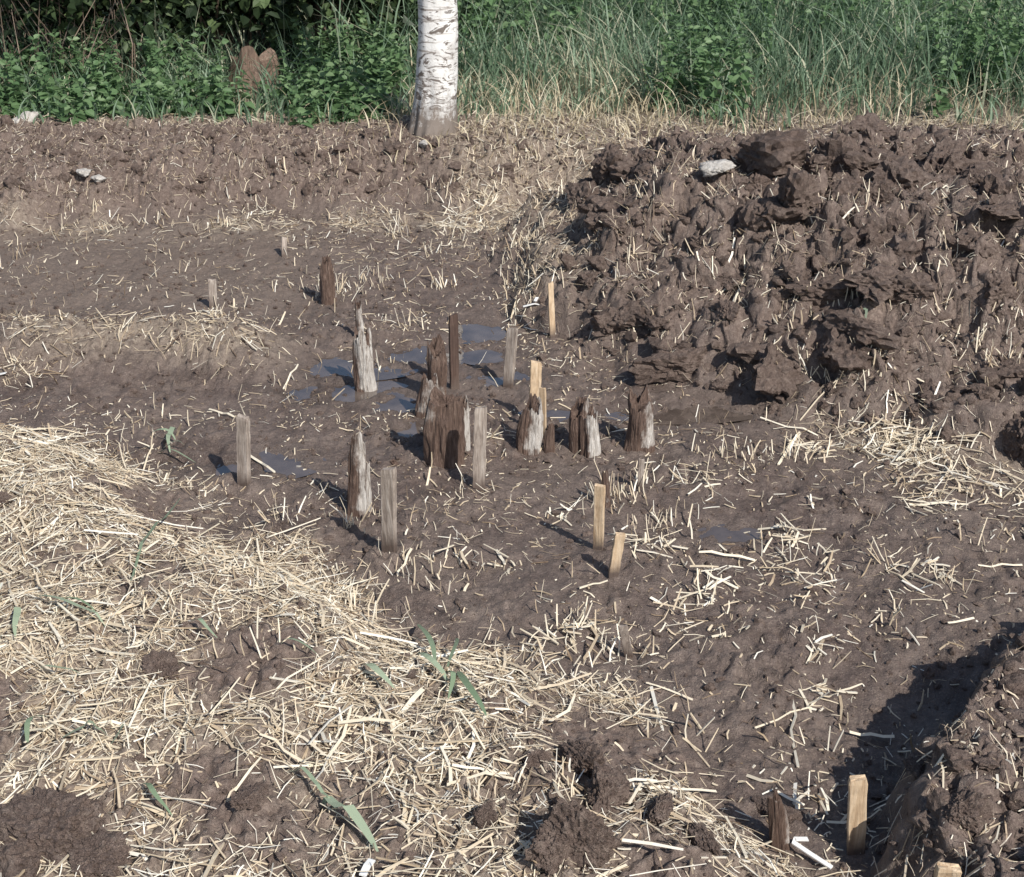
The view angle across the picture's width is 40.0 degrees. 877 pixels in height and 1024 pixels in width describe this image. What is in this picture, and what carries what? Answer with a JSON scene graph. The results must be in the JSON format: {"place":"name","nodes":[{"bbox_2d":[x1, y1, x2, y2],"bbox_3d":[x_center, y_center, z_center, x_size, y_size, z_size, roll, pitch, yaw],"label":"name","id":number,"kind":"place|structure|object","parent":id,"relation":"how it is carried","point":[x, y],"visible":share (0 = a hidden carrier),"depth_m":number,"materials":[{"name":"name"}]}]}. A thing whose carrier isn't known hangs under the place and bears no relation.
{"place":"outdoors","nodes":[
{"label":"outdoors","id":0,"kind":"place"},
{"bbox_2d":[0,7,1023,876],"bbox_3d":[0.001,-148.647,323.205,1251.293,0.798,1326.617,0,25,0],"label":"ground","id":1,"kind":"structure","parent":0,"point":[512,599],"depth_m":4.78,"materials":[{"name":"brown soil"}]},
{"bbox_2d":[0,491,13,506],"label":"mud clod","id":2,"kind":"object","parent":1,"relation":"on","point":[4,496],"visible":0.9,"depth_m":4.37,"materials":[{"name":"soil"}]},
{"bbox_2d":[0,835,43,876],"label":"mud clod","id":3,"kind":"object","parent":1,"relation":"on","point":[18,856],"visible":0.63,"depth_m":2.91,"materials":[{"name":"soil"}]},
{"bbox_2d":[0,0,46,57],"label":"hazel shrub","id":4,"kind":"object","parent":1,"relation":"on","point":[10,23],"visible":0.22,"depth_m":10.15,"materials":[{"name":"green plant"}]},
{"bbox_2d":[12,111,40,123],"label":"pale stone","id":5,"kind":"object","parent":1,"relation":"on","point":[32,115],"visible":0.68,"depth_m":8.58,"materials":[{"name":"white stone"}]},
{"bbox_2d":[0,786,108,872],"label":"mud clod","id":6,"kind":"object","parent":1,"relation":"on","point":[52,823],"visible":0.77,"depth_m":2.99,"materials":[{"name":"soil"}]},
{"bbox_2d":[0,0,158,92],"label":"dead stalks","id":7,"kind":"object","parent":1,"relation":"on","point":[93,44],"visible":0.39,"depth_m":9.67,"materials":[{"name":"brown plant"}]},
{"bbox_2d":[76,168,92,176],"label":"pale stone","id":8,"kind":"object","parent":1,"relation":"on","point":[83,172],"visible":1,"depth_m":7.88,"materials":[{"name":"white stone"}]},
{"bbox_2d":[90,174,106,181],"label":"pale stone","id":9,"kind":"object","parent":1,"relation":"on","point":[98,178],"visible":1,"depth_m":7.84,"materials":[{"name":"white stone"}]},
{"bbox_2d":[67,826,132,876],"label":"mud clod","id":10,"kind":"object","parent":1,"relation":"on","point":[102,850],"visible":0.97,"depth_m":2.92,"materials":[{"name":"soil"}]},
{"bbox_2d":[0,0,234,72],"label":"hazel shrub","id":11,"kind":"object","parent":1,"relation":"on","point":[68,8],"visible":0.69,"depth_m":9.77,"materials":[{"name":"green plant"}]},
{"bbox_2d":[141,648,179,681],"bbox_3d":[-0.874,0.586,3.514,0.095,0.112,0.098,-7,26,-14],"label":"mud clod","id":12,"kind":"object","parent":1,"relation":"on","point":[166,663],"visible":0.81,"depth_m":3.49,"materials":[{"name":"soil"}]},
{"bbox_2d":[0,10,409,128],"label":"nettle bed","id":13,"kind":"object","parent":1,"relation":"on","point":[109,91],"visible":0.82,"depth_m":9.05,"materials":[{"name":"green plant"}]},
{"bbox_2d":[208,279,217,308],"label":"wooden stake","id":14,"kind":"object","parent":1,"relation":"on","point":[212,286],"visible":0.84,"depth_m":6.43,"materials":[{"name":"brown wood"}]},
{"bbox_2d":[157,451,326,477],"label":"puddle","id":15,"kind":"object","parent":1,"relation":"on","point":[277,463],"visible":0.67,"depth_m":5.01,"materials":[{"name":"liquid"}]},
{"bbox_2d":[236,413,250,486],"bbox_3d":[-0.911,0.103,4.800,0.052,0.397,0.038,12,27,23],"label":"wooden stake","id":16,"kind":"object","parent":1,"relation":"on","point":[243,437],"visible":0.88,"depth_m":4.76,"materials":[{"name":"grey wood"}]},
{"bbox_2d":[124,0,373,70],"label":"hazel shrub","id":17,"kind":"object","parent":1,"relation":"on","point":[258,8],"visible":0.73,"depth_m":9.99,"materials":[{"name":"green plant"}]},
{"bbox_2d":[229,780,269,810],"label":"mud clod","id":18,"kind":"object","parent":1,"relation":"on","point":[251,797],"visible":1,"depth_m":3.05,"materials":[{"name":"soil"}]},
{"bbox_2d":[228,46,285,94],"bbox_3d":[-1.786,-2.513,9.760,0.610,0.466,0.606,0,25,0],"label":"tree stump","id":19,"kind":"object","parent":1,"relation":"on","point":[251,53],"visible":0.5,"depth_m":9.61,"materials":[{"name":"brown wood"}]},
{"bbox_2d":[281,237,286,256],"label":"wooden stake","id":20,"kind":"object","parent":1,"relation":"on","point":[283,243],"visible":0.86,"depth_m":7.19,"materials":[{"name":"brown wood"}]},
{"bbox_2d":[0,25,572,127],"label":"grass tufts","id":21,"kind":"object","parent":1,"relation":"on","point":[481,82],"visible":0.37,"depth_m":9.17,"materials":[{"name":"green plant"}]},
{"bbox_2d":[320,255,336,304],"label":"weathered post","id":22,"kind":"object","parent":1,"relation":"on","point":[327,288],"visible":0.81,"depth_m":6.53,"materials":[{"name":"brown wood"}]},
{"bbox_2d":[285,380,408,403],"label":"puddle","id":23,"kind":"object","parent":1,"relation":"on","point":[353,395],"visible":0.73,"depth_m":5.62,"materials":[{"name":"liquid"}]},
{"bbox_2d":[347,431,366,516],"bbox_3d":[-0.515,0.142,4.649,0.072,0.388,0.061,0,25,0],"label":"weathered post","id":24,"kind":"object","parent":1,"relation":"on","point":[356,498],"visible":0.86,"depth_m":4.62,"materials":[{"name":"grey wood"}]},
{"bbox_2d":[355,301,363,331],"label":"weathered post","id":25,"kind":"object","parent":1,"relation":"on","point":[359,324],"visible":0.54,"depth_m":6.01,"materials":[{"name":"grey wood"}]},
{"bbox_2d":[309,357,417,380],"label":"puddle","id":26,"kind":"object","parent":1,"relation":"on","point":[331,366],"visible":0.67,"depth_m":5.83,"materials":[{"name":"liquid"}]},
{"bbox_2d":[352,326,376,391],"bbox_3d":[-0.587,-0.279,5.617,0.094,0.360,0.068,0,25,0],"label":"weathered post","id":27,"kind":"object","parent":1,"relation":"on","point":[363,370],"visible":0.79,"depth_m":5.58,"materials":[{"name":"grey wood"}]},
{"bbox_2d":[359,858,375,876],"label":"white label strip","id":28,"kind":"object","parent":1,"relation":"on","point":[366,867],"visible":1,"depth_m":2.88,"materials":[{"name":"white plastic"}]},
{"bbox_2d":[366,462,372,511],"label":"weathered post","id":29,"kind":"object","parent":1,"relation":"on","point":[369,491],"visible":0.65,"depth_m":4.67,"materials":[{"name":"grey wood"}]},
{"bbox_2d":[380,467,396,552],"bbox_3d":[-0.377,0.274,4.334,0.069,0.434,0.044,10,27,21],"label":"wooden stake","id":30,"kind":"object","parent":1,"relation":"on","point":[388,481],"visible":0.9,"depth_m":4.30,"materials":[{"name":"grey wood"}]},
{"bbox_2d":[374,392,415,415],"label":"puddle","id":31,"kind":"object","parent":1,"relation":"on","point":[399,402],"visible":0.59,"depth_m":5.51,"materials":[{"name":"liquid"}]},
{"bbox_2d":[302,0,498,66],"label":"hazel shrub","id":32,"kind":"object","parent":1,"relation":"on","point":[393,3],"visible":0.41,"depth_m":10.39,"materials":[{"name":"green plant"}]},
{"bbox_2d":[396,421,423,437],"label":"puddle","id":33,"kind":"object","parent":1,"relation":"on","point":[416,426],"visible":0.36,"depth_m":5.29,"materials":[{"name":"liquid"}]},
{"bbox_2d":[418,140,427,147],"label":"pale stone","id":34,"kind":"object","parent":1,"relation":"on","point":[423,143],"visible":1,"depth_m":8.17,"materials":[{"name":"white stone"}]},
{"bbox_2d":[415,372,437,418],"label":"weathered post","id":35,"kind":"object","parent":1,"relation":"on","point":[425,389],"visible":0.44,"depth_m":5.35,"materials":[{"name":"brown wood"}]},
{"bbox_2d":[389,346,466,374],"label":"puddle","id":36,"kind":"object","parent":1,"relation":"on","point":[417,355],"visible":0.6,"depth_m":5.99,"materials":[{"name":"liquid"}]},
{"bbox_2d":[407,0,457,138],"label":"birch tree","id":37,"kind":"object","parent":1,"relation":"on","point":[434,111],"visible":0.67,"depth_m":8.18,"materials":[{"name":"white plant"}]},
{"bbox_2d":[426,333,447,394],"bbox_3d":[-0.299,-0.242,5.496,0.098,0.350,0.074,0,25,0],"label":"weathered post","id":38,"kind":"object","parent":1,"relation":"on","point":[436,358],"visible":0.51,"depth_m":5.45,"materials":[{"name":"brown wood"}]},
{"bbox_2d":[12,308,867,851],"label":"green reed leaves","id":39,"kind":"object","parent":1,"relation":"on","point":[354,816],"visible":0.98,"depth_m":3.51,"materials":[{"name":"green plant"}]},
{"bbox_2d":[423,386,465,468],"bbox_3d":[-0.234,-0.011,4.958,0.161,0.348,0.123,0,25,0],"label":"weathered post","id":40,"kind":"object","parent":1,"relation":"on","point":[444,441],"visible":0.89,"depth_m":4.91,"materials":[{"name":"brown wood"}]},
{"bbox_2d":[448,313,459,389],"bbox_3d":[-0.230,-0.281,5.590,0.038,0.457,0.018,-11,27,-23],"label":"wooden stake","id":41,"kind":"object","parent":1,"relation":"on","point":[453,350],"visible":0.85,"depth_m":5.55,"materials":[{"name":"brown wood"}]},
{"bbox_2d":[457,393,469,453],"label":"weathered post","id":42,"kind":"object","parent":1,"relation":"on","point":[466,418],"visible":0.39,"depth_m":5.01,"materials":[{"name":"grey wood"}]},
{"bbox_2d":[472,406,486,490],"bbox_3d":[-0.109,0.092,4.779,0.053,0.433,0.042,0,25,0],"label":"wooden stake","id":43,"kind":"object","parent":1,"relation":"on","point":[479,441],"visible":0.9,"depth_m":4.74,"materials":[{"name":"grey wood"}]},
{"bbox_2d":[458,323,506,343],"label":"puddle","id":44,"kind":"object","parent":1,"relation":"on","point":[477,333],"visible":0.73,"depth_m":6.22,"materials":[{"name":"liquid"}]},
{"bbox_2d":[464,350,503,364],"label":"puddle","id":45,"kind":"object","parent":1,"relation":"on","point":[478,356],"visible":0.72,"depth_m":5.97,"materials":[{"name":"liquid"}]},
{"bbox_2d":[472,802,498,831],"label":"mud clod","id":46,"kind":"object","parent":1,"relation":"on","point":[483,813],"visible":0.98,"depth_m":3.02,"materials":[{"name":"soil"}]},
{"bbox_2d":[465,371,529,387],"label":"puddle","id":47,"kind":"object","parent":1,"relation":"on","point":[499,380],"visible":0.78,"depth_m":5.75,"materials":[{"name":"liquid"}]},
{"bbox_2d":[0,114,998,207],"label":"bank clods","id":48,"kind":"object","parent":1,"relation":"on","point":[272,165],"visible":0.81,"depth_m":8.07,"materials":[{"name":"soil"}]},
{"bbox_2d":[503,328,517,388],"bbox_3d":[-0.006,-0.262,5.643,0.052,0.387,0.039,11,27,22],"label":"wooden stake","id":49,"kind":"object","parent":1,"relation":"on","point":[510,356],"visible":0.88,"depth_m":5.61,"materials":[{"name":"grey wood"}]},
{"bbox_2d":[0,0,1023,132],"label":"tall grass","id":50,"kind":"structure","parent":1,"relation":"on","point":[783,55],"depth_m":9.65,"materials":[{"name":"green plant"}]},
{"bbox_2d":[0,114,1023,876],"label":"peat fibres","id":51,"kind":"object","parent":1,"relation":"on","point":[542,304],"visible":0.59,"depth_m":6.41,"materials":[{"name":"brown soil"}]},
{"bbox_2d":[0,107,1023,876],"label":"straw litter","id":52,"kind":"object","parent":1,"relation":"on","point":[306,585],"visible":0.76,"depth_m":3.82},
{"bbox_2d":[1,0,1023,168],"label":"dead grass","id":53,"kind":"structure","parent":1,"relation":"on","point":[532,110],"depth_m":8.87,"materials":[{"name":"beige plant"}]},
{"bbox_2d":[516,393,543,455],"bbox_3d":[0.064,-0.016,5.077,0.100,0.295,0.077,0,25,0],"label":"weathered post","id":54,"kind":"object","parent":1,"relation":"on","point":[529,433],"visible":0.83,"depth_m":5.04,"materials":[{"name":"grey wood"}]},
{"bbox_2d":[529,360,541,397],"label":"wooden stake","id":55,"kind":"object","parent":1,"relation":"on","point":[535,379],"visible":0.47,"depth_m":5.24,"materials":[{"name":"brown wood"}]},
{"bbox_2d":[522,749,551,773],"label":"mud clod","id":56,"kind":"object","parent":1,"relation":"on","point":[535,757],"visible":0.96,"depth_m":3.20,"materials":[{"name":"soil"}]},
{"bbox_2d":[539,387,546,438],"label":"wooden stake","id":57,"kind":"object","parent":1,"relation":"on","point":[542,393],"visible":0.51,"depth_m":5.12,"materials":[{"name":"brown wood"}]},
{"bbox_2d":[518,409,569,421],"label":"puddle","id":58,"kind":"object","parent":1,"relation":"on","point":[558,413],"visible":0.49,"depth_m":5.43,"materials":[{"name":"liquid"}]},
{"bbox_2d":[523,823,570,874],"bbox_3d":[0.083,0.854,2.909,0.080,0.094,0.110,18,30,33],"label":"mud clod","id":59,"kind":"object","parent":1,"relation":"on","point":[548,849],"visible":0.94,"depth_m":2.88,"materials":[{"name":"soil"}]},
{"bbox_2d":[543,423,554,453],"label":"weathered post","id":60,"kind":"object","parent":1,"relation":"on","point":[549,440],"visible":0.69,"depth_m":5.07,"materials":[{"name":"brown wood"}]},
{"bbox_2d":[547,281,555,338],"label":"wooden stake","id":61,"kind":"object","parent":1,"relation":"on","point":[551,311],"visible":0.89,"depth_m":6.06,"materials":[{"name":"brown wood"}]},
{"bbox_2d":[569,396,588,453],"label":"weathered post","id":62,"kind":"object","parent":1,"relation":"on","point":[579,407],"visible":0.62,"depth_m":5.06,"materials":[{"name":"brown wood"}]},
{"bbox_2d":[555,738,604,778],"bbox_3d":[0.158,0.749,3.260,0.132,0.112,0.118,0,25,0],"label":"mud clod","id":63,"kind":"object","parent":1,"relation":"on","point":[581,754],"visible":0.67,"depth_m":3.23,"materials":[{"name":"soil"}]},
{"bbox_2d":[542,796,621,873],"bbox_3d":[0.139,0.833,2.923,0.175,0.184,0.091,5,25,10],"label":"mud clod","id":64,"kind":"object","parent":1,"relation":"on","point":[581,829],"visible":0.8,"depth_m":2.89,"materials":[{"name":"soil"}]},
{"bbox_2d":[579,404,600,457],"bbox_3d":[0.283,0.004,5.072,0.078,0.266,0.067,-13,28,-26],"label":"weathered post","id":65,"kind":"object","parent":1,"relation":"on","point":[590,445],"visible":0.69,"depth_m":5.04,"materials":[{"name":"grey wood"}]},
{"bbox_2d":[593,483,605,550],"bbox_3d":[0.270,0.307,4.391,0.038,0.375,0.035,8,26,17],"label":"wooden stake","id":66,"kind":"object","parent":1,"relation":"on","point":[599,514],"visible":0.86,"depth_m":4.35,"materials":[{"name":"brown wood"}]},
{"bbox_2d":[600,469,610,507],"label":"weathered post","id":67,"kind":"object","parent":1,"relation":"on","point":[605,479],"visible":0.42,"depth_m":4.66,"materials":[{"name":"brown wood"}]},
{"bbox_2d":[582,761,631,817],"bbox_3d":[0.211,0.796,3.124,0.138,0.126,0.119,-11,27,-22],"label":"mud clod","id":68,"kind":"object","parent":1,"relation":"on","point":[606,786],"visible":0.68,"depth_m":3.09,"materials":[{"name":"soil"}]},
{"bbox_2d":[608,532,625,577],"bbox_3d":[0.315,0.409,4.257,0.048,0.284,0.016,-3,25,-7],"label":"wooden stake","id":69,"kind":"object","parent":1,"relation":"on","point":[616,554],"visible":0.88,"depth_m":4.22,"materials":[{"name":"brown wood"}]},
{"bbox_2d":[619,624,632,657],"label":"wooden stake","id":70,"kind":"object","parent":1,"relation":"on","point":[626,641],"visible":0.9,"depth_m":3.87,"materials":[{"name":"brown wood"}]},
{"bbox_2d":[624,385,654,453],"bbox_3d":[0.463,-0.040,5.089,0.115,0.332,0.086,0,25,0],"label":"weathered post","id":71,"kind":"object","parent":1,"relation":"on","point":[640,435],"visible":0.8,"depth_m":5.05,"materials":[{"name":"brown wood"}]},
{"bbox_2d":[637,459,644,488],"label":"wooden stake","id":72,"kind":"object","parent":1,"relation":"on","point":[641,463],"visible":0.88,"depth_m":4.76,"materials":[{"name":"grey wood"}]},
{"bbox_2d":[644,792,673,824],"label":"mud clod","id":73,"kind":"object","parent":1,"relation":"on","point":[660,809],"visible":0.98,"depth_m":3.05,"materials":[{"name":"soil"}]},
{"bbox_2d":[604,406,752,424],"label":"puddle","id":74,"kind":"object","parent":1,"relation":"on","point":[686,416],"visible":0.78,"depth_m":5.40,"materials":[{"name":"liquid"}]},
{"bbox_2d":[685,821,722,859],"bbox_3d":[0.407,0.865,3.002,0.057,0.072,0.115,-8,26,-16],"label":"mud clod","id":75,"kind":"object","parent":1,"relation":"on","point":[703,839],"visible":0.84,"depth_m":2.98,"materials":[{"name":"soil"}]},
{"bbox_2d":[407,0,1023,67],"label":"nettle bed","id":76,"kind":"object","parent":1,"relation":"on","point":[488,5],"visible":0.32,"depth_m":10.40,"materials":[{"name":"green plant"}]},
{"bbox_2d":[698,159,735,176],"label":"pale stone","id":77,"kind":"object","parent":1,"relation":"on","point":[710,168],"visible":1,"depth_m":6.20,"materials":[{"name":"white stone"}]},
{"bbox_2d":[698,524,762,541],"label":"puddle","id":78,"kind":"object","parent":1,"relation":"on","point":[719,532],"visible":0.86,"depth_m":4.56,"materials":[{"name":"liquid"}]},
{"bbox_2d":[530,125,1023,482],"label":"spoil heap crumble","id":79,"kind":"object","parent":1,"relation":"on","point":[847,234],"visible":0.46,"depth_m":5.58,"materials":[{"name":"soil"}]},
{"bbox_2d":[750,796,803,822],"bbox_3d":[0.623,0.876,3.317,0.093,0.058,0.112,-11,27,-23],"label":"mud clod","id":80,"kind":"object","parent":1,"relation":"on","point":[761,806],"visible":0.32,"depth_m":3.30,"materials":[{"name":"soil"}]},
{"bbox_2d":[767,791,789,851],"bbox_3d":[0.602,0.898,3.193,0.062,0.231,0.038,0,25,0],"label":"weathered post","id":81,"kind":"object","parent":1,"relation":"on","point":[779,833],"visible":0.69,"depth_m":3.17,"materials":[{"name":"brown wood"}]},
{"bbox_2d":[541,128,1023,443],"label":"spoil heap clods","id":82,"kind":"object","parent":1,"relation":"on","point":[746,351],"visible":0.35,"depth_m":5.71,"materials":[{"name":"soil"}]},
{"bbox_2d":[564,109,1023,466],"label":"spoil heap lumps","id":83,"kind":"object","parent":1,"relation":"on","point":[772,153],"visible":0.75,"depth_m":5.80,"materials":[{"name":"soil"}]},
{"bbox_2d":[594,0,1023,118],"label":"nettle bed","id":84,"kind":"object","parent":1,"relation":"on","point":[704,67],"visible":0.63,"depth_m":9.39,"materials":[{"name":"green plant"}]},
{"bbox_2d":[792,837,832,869],"bbox_3d":[0.681,0.927,3.166,0.105,0.022,0.041,20,32,36],"label":"white label strip","id":85,"kind":"object","parent":1,"relation":"on","point":[812,854],"visible":1,"depth_m":3.16,"materials":[{"name":"white plastic"}]},
{"bbox_2d":[846,774,867,855],"bbox_3d":[0.775,0.907,3.191,0.055,0.344,0.025,1,25,3],"label":"wooden stake","id":86,"kind":"object","parent":1,"relation":"on","point":[857,812],"visible":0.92,"depth_m":3.15,"materials":[{"name":"brown wood"}]},
{"bbox_2d":[901,750,924,777],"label":"mud clod","id":87,"kind":"object","parent":1,"relation":"on","point":[912,766],"visible":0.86,"depth_m":3.26,"materials":[{"name":"soil"}]},
{"bbox_2d":[934,862,961,876],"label":"wooden stake","id":88,"kind":"object","parent":1,"relation":"on","point":[943,869],"visible":1,"depth_m":2.79,"materials":[{"name":"brown wood"}]},
{"bbox_2d":[874,631,1023,854],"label":"pit edge clods","id":89,"kind":"object","parent":1,"relation":"on","point":[959,760],"visible":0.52,"depth_m":3.10,"materials":[{"name":"soil"}]},
{"bbox_2d":[936,788,996,836],"bbox_3d":[0.955,0.788,2.959,0.126,0.113,0.091,0,25,0],"label":"mud clod","id":90,"kind":"object","parent":1,"relation":"on","point":[966,808],"visible":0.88,"depth_m":2.93,"materials":[{"name":"soil"}]}
]}

